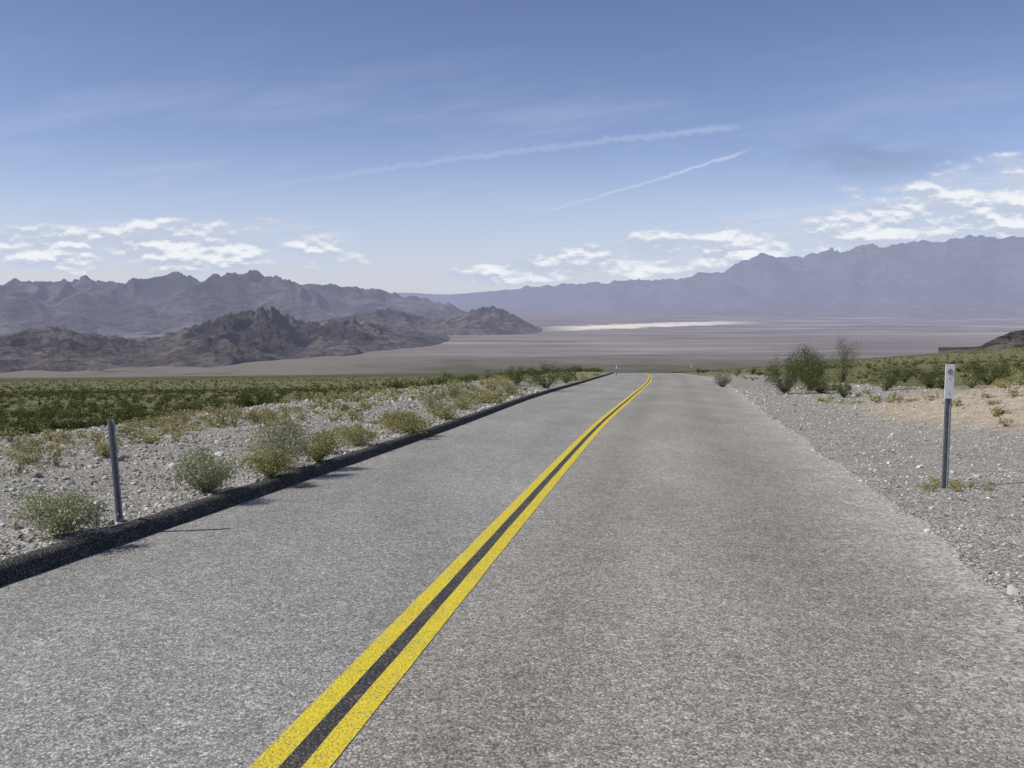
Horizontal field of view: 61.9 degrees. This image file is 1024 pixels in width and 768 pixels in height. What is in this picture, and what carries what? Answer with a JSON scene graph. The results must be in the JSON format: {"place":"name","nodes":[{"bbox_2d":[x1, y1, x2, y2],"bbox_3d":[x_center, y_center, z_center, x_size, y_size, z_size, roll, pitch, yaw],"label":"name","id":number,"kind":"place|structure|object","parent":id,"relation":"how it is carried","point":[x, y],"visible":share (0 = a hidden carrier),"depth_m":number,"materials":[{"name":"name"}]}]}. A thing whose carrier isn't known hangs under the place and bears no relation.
{"place":"outdoors","nodes":[
{"label":"outdoors","id":0,"kind":"place"},
{"bbox_2d":[0,306,450,372],"bbox_3d":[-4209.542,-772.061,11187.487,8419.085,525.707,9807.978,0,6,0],"label":"rocky hills","id":1,"kind":"structure","parent":0,"point":[258,334],"depth_m":8870.75,"materials":[{"name":"grey stone"}]},
{"bbox_2d":[0,270,467,335],"bbox_3d":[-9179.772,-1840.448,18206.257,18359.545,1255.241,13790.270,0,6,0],"label":"mountain range","id":2,"kind":"structure","parent":0,"point":[175,301],"depth_m":17398.48,"materials":[{"name":"grey stone"}]},
{"bbox_2d":[317,306,541,335],"bbox_3d":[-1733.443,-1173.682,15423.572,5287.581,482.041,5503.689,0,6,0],"label":"desert hills","id":3,"kind":"structure","parent":0,"point":[492,320],"depth_m":15076.51,"materials":[{"name":"grey stone"}]},
{"bbox_2d":[397,289,517,301],"bbox_3d":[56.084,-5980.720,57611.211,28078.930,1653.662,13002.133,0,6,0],"label":"mountain range","id":4,"kind":"structure","parent":0,"point":[436,297],"depth_m":58519.35,"materials":[{"name":"grey stone"}]},
{"bbox_2d":[0,373,1023,767],"bbox_3d":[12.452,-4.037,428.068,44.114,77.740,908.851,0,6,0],"label":"road","id":5,"kind":"structure","parent":0,"point":[688,571],"depth_m":5.58,"materials":[{"name":"grey asphalt"}]},
{"bbox_2d":[0,372,612,586],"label":"asphalt curb","id":6,"kind":"structure","parent":5,"relation":"on","point":[28,564],"depth_m":9.03,"materials":[{"name":"black asphalt"}]},
{"bbox_2d":[249,373,651,767],"bbox_3d":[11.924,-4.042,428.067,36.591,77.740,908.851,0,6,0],"label":"road centre line","id":7,"kind":"object","parent":5,"relation":"on","point":[324,727],"visible":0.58,"depth_m":4.97,"materials":[{"name":"yellow paint"}]},
{"bbox_2d":[747,399,1023,619],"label":"road chips","id":8,"kind":"object","parent":5,"relation":"on","point":[906,518],"visible":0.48,"depth_m":9.04,"materials":[{"name":"gravel"}]},
{"bbox_2d":[0,313,1023,607],"bbox_3d":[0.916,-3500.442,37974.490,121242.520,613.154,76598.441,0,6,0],"label":"desert ground","id":9,"kind":"structure","parent":0,"point":[654,343],"depth_m":81.68,"materials":[{"name":"grey gravel"}]},
{"bbox_2d":[8,433,44,448],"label":"desert shrub","id":10,"kind":"object","parent":9,"relation":"on","point":[35,441],"visible":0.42,"depth_m":13.57,"materials":[{"name":"green plant"}]},
{"bbox_2d":[3,480,118,542],"bbox_3d":[-3.991,1.130,7.631,0.907,0.518,0.996,0,6,0],"label":"desert shrub","id":11,"kind":"object","parent":9,"relation":"on","point":[58,515],"visible":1,"depth_m":7.51,"materials":[{"name":"green plant"}]},
{"bbox_2d":[89,441,119,457],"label":"desert shrub","id":12,"kind":"object","parent":9,"relation":"on","point":[105,452],"visible":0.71,"depth_m":12.77,"materials":[{"name":"green plant"}]},
{"bbox_2d":[107,419,122,521],"bbox_3d":[-3.822,1.010,8.237,0.033,1.360,0.075,3,9,30],"label":"delineator post","id":13,"kind":"object","parent":9,"relation":"on","point":[114,465],"visible":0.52,"depth_m":8.21,"materials":[{"name":"metal"}]},
{"bbox_2d":[165,441,244,494],"bbox_3d":[-3.618,1.009,10.070,0.949,0.618,0.900,0,6,0],"label":"desert shrub","id":14,"kind":"object","parent":9,"relation":"on","point":[211,480],"visible":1,"depth_m":9.92,"materials":[{"name":"green plant"}]},
{"bbox_2d":[241,408,280,423],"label":"desert shrub","id":15,"kind":"object","parent":9,"relation":"on","point":[256,416],"visible":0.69,"depth_m":19.10,"materials":[{"name":"green plant"}]},
{"bbox_2d":[235,445,298,477],"bbox_3d":[-3.240,1.053,11.357,0.864,0.464,0.829,0,6,0],"label":"desert shrub","id":16,"kind":"object","parent":9,"relation":"on","point":[274,467],"visible":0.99,"depth_m":11.22,"materials":[{"name":"green plant"}]},
{"bbox_2d":[0,380,533,452],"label":"stones","id":17,"kind":"object","parent":9,"relation":"on","point":[194,441],"visible":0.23,"depth_m":22.24,"materials":[{"name":"grey stone"}]},
{"bbox_2d":[234,409,316,468],"bbox_3d":[-3.373,0.818,12.167,1.161,0.899,1.036,4,7,35],"label":"desert shrub","id":18,"kind":"object","parent":9,"relation":"on","point":[285,437],"visible":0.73,"depth_m":12.12,"materials":[{"name":"green plant"}]},
{"bbox_2d":[290,428,348,462],"bbox_3d":[-2.946,0.957,12.964,0.892,0.562,0.895,0,6,0],"label":"desert shrub","id":19,"kind":"object","parent":9,"relation":"on","point":[322,450],"visible":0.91,"depth_m":12.94,"materials":[{"name":"green plant"}]},
{"bbox_2d":[308,425,346,451],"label":"desert shrub","id":20,"kind":"object","parent":9,"relation":"on","point":[312,434],"visible":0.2,"depth_m":14.22,"materials":[{"name":"green plant"}]},
{"bbox_2d":[332,421,367,436],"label":"desert shrub","id":21,"kind":"object","parent":9,"relation":"on","point":[337,429],"visible":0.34,"depth_m":17.34,"materials":[{"name":"green plant"}]},
{"bbox_2d":[338,425,384,446],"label":"desert shrub","id":22,"kind":"object","parent":9,"relation":"on","point":[353,438],"visible":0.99,"depth_m":15.49,"materials":[{"name":"green plant"}]},
{"bbox_2d":[380,412,404,421],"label":"desert shrub","id":23,"kind":"object","parent":9,"relation":"on","point":[389,416],"visible":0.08,"depth_m":20.55,"materials":[{"name":"green plant"}]},
{"bbox_2d":[375,406,436,434],"bbox_3d":[-2.118,0.800,18.339,1.376,0.577,1.476,-4,7,-36],"label":"desert shrub","id":24,"kind":"object","parent":9,"relation":"on","point":[405,424],"visible":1,"depth_m":18.29,"materials":[{"name":"green plant"}]},
{"bbox_2d":[415,389,450,412],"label":"desert shrub","id":25,"kind":"object","parent":9,"relation":"on","point":[429,400],"visible":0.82,"depth_m":25.03,"materials":[{"name":"green plant"}]},
{"bbox_2d":[424,402,464,419],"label":"desert shrub","id":26,"kind":"object","parent":9,"relation":"on","point":[444,413],"visible":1,"depth_m":22.32,"materials":[{"name":"green plant"}]},
{"bbox_2d":[441,380,466,397],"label":"desert shrub","id":27,"kind":"object","parent":9,"relation":"on","point":[454,392],"visible":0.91,"depth_m":33.02,"materials":[{"name":"green plant"}]},
{"bbox_2d":[449,395,480,409],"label":"desert shrub","id":28,"kind":"object","parent":9,"relation":"on","point":[462,402],"visible":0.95,"depth_m":26.72,"materials":[{"name":"green plant"}]},
{"bbox_2d":[461,387,499,402],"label":"desert shrub","id":29,"kind":"object","parent":9,"relation":"on","point":[485,397],"visible":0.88,"depth_m":30.60,"materials":[{"name":"green plant"}]},
{"bbox_2d":[480,371,510,390],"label":"desert shrub","id":30,"kind":"object","parent":9,"relation":"on","point":[493,387],"visible":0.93,"depth_m":41.06,"materials":[{"name":"green plant"}]},
{"bbox_2d":[494,381,524,395],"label":"desert shrub","id":31,"kind":"object","parent":9,"relation":"on","point":[512,388],"visible":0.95,"depth_m":36.62,"materials":[{"name":"green plant"}]},
{"bbox_2d":[0,384,1023,624],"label":"gravel","id":32,"kind":"structure","parent":9,"relation":"on","point":[16,548],"depth_m":14.05,"materials":[{"name":"grey gravel"}]},
{"bbox_2d":[0,348,1023,436],"bbox_3d":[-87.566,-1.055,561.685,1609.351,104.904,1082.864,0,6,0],"label":"creosote scrub","id":33,"kind":"object","parent":9,"relation":"on","point":[117,414],"visible":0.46,"depth_m":79.42,"materials":[{"name":"green plant"}]},
{"bbox_2d":[0,368,1023,478],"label":"dry grass","id":34,"kind":"structure","parent":9,"relation":"on","point":[183,416],"depth_m":20.95,"materials":[{"name":"plant"}]},
{"bbox_2d":[503,364,529,385],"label":"creosote bush","id":35,"kind":"object","parent":9,"relation":"on","point":[516,377],"visible":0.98,"depth_m":49.13,"materials":[{"name":"green plant"}]},
{"bbox_2d":[526,363,563,388],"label":"creosote bush","id":36,"kind":"object","parent":9,"relation":"on","point":[544,381],"visible":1,"depth_m":45.13,"materials":[{"name":"green plant"}]},
{"bbox_2d":[556,369,579,382],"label":"creosote bush","id":37,"kind":"object","parent":9,"relation":"on","point":[569,377],"visible":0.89,"depth_m":56.10,"materials":[{"name":"green plant"}]},
{"bbox_2d":[713,372,731,386],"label":"creosote bush","id":38,"kind":"object","parent":9,"relation":"on","point":[722,383],"visible":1,"depth_m":52.25,"materials":[{"name":"green plant"}]},
{"bbox_2d":[757,348,810,393],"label":"creosote bush","id":39,"kind":"object","parent":9,"relation":"on","point":[788,381],"visible":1,"depth_m":41.05,"materials":[{"name":"green plant"}]},
{"bbox_2d":[782,344,823,382],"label":"creosote bush","id":40,"kind":"object","parent":9,"relation":"on","point":[806,362],"visible":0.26,"depth_m":57.34,"materials":[{"name":"green plant"}]},
{"bbox_2d":[785,343,831,390],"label":"creosote bush","id":41,"kind":"object","parent":9,"relation":"on","point":[810,368],"visible":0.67,"depth_m":43.55,"materials":[{"name":"green plant"}]},
{"bbox_2d":[801,373,840,393],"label":"creosote bush","id":42,"kind":"object","parent":9,"relation":"on","point":[820,388],"visible":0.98,"depth_m":40.14,"materials":[{"name":"green plant"}]},
{"bbox_2d":[821,334,865,381],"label":"creosote bush","id":43,"kind":"object","parent":9,"relation":"on","point":[843,372],"visible":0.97,"depth_m":55.87,"materials":[{"name":"green plant"}]},
{"bbox_2d":[835,380,851,397],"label":"creosote bush","id":44,"kind":"object","parent":9,"relation":"on","point":[843,394],"visible":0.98,"depth_m":35.64,"materials":[{"name":"green plant"}]},
{"bbox_2d":[868,362,909,390],"bbox_3d":[17.242,-0.336,39.122,1.686,1.393,1.725,0,6,0],"label":"creosote bush","id":45,"kind":"object","parent":9,"relation":"on","point":[891,380],"visible":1,"depth_m":38.98,"materials":[{"name":"green plant"}]},
{"bbox_2d":[893,360,919,381],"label":"creosote bush","id":46,"kind":"object","parent":9,"relation":"on","point":[911,372],"visible":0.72,"depth_m":51.93,"materials":[{"name":"green plant"}]},
{"bbox_2d":[914,367,944,387],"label":"creosote bush","id":47,"kind":"object","parent":9,"relation":"on","point":[929,377],"visible":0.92,"depth_m":38.49,"materials":[{"name":"green plant"}]},
{"bbox_2d":[941,364,954,487],"bbox_3d":[5.693,0.734,11.185,0.125,1.985,0.051,-1,6,-6],"label":"delineator post","id":48,"kind":"object","parent":9,"relation":"on","point":[949,384],"visible":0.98,"depth_m":11.16,"materials":[{"name":"metal"}]},
{"bbox_2d":[915,475,996,491],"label":"dry weeds","id":49,"kind":"object","parent":9,"relation":"on","point":[953,485],"visible":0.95,"depth_m":11.15,"materials":[{"name":"green plant"}]},
{"bbox_2d":[964,352,1011,384],"bbox_3d":[21.312,-0.675,38.111,2.050,1.513,1.427,2,6,21],"label":"creosote bush","id":50,"kind":"object","parent":9,"relation":"on","point":[993,375],"visible":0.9,"depth_m":38.08,"materials":[{"name":"green plant"}]},
{"bbox_2d":[980,356,1012,380],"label":"creosote bush","id":51,"kind":"object","parent":9,"relation":"on","point":[997,369],"visible":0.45,"depth_m":49.07,"materials":[{"name":"green plant"}]},
{"bbox_2d":[0,0,1023,293],"label":"sky","id":52,"kind":"structure","parent":0,"point":[391,146],"materials":[{"name":"blue"}]},
{"bbox_2d":[440,234,1023,318],"bbox_3d":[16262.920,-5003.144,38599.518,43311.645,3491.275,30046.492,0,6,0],"label":"mountain range","id":53,"kind":"structure","parent":0,"point":[971,276],"depth_m":34285.06,"materials":[{"name":"stone"}]},
{"bbox_2d":[938,329,1023,352],"bbox_3d":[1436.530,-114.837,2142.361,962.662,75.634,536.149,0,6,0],"label":"dark hill","id":54,"kind":"structure","parent":0,"point":[1013,339],"depth_m":2106.59,"materials":[{"name":"grey stone"}]}
]}

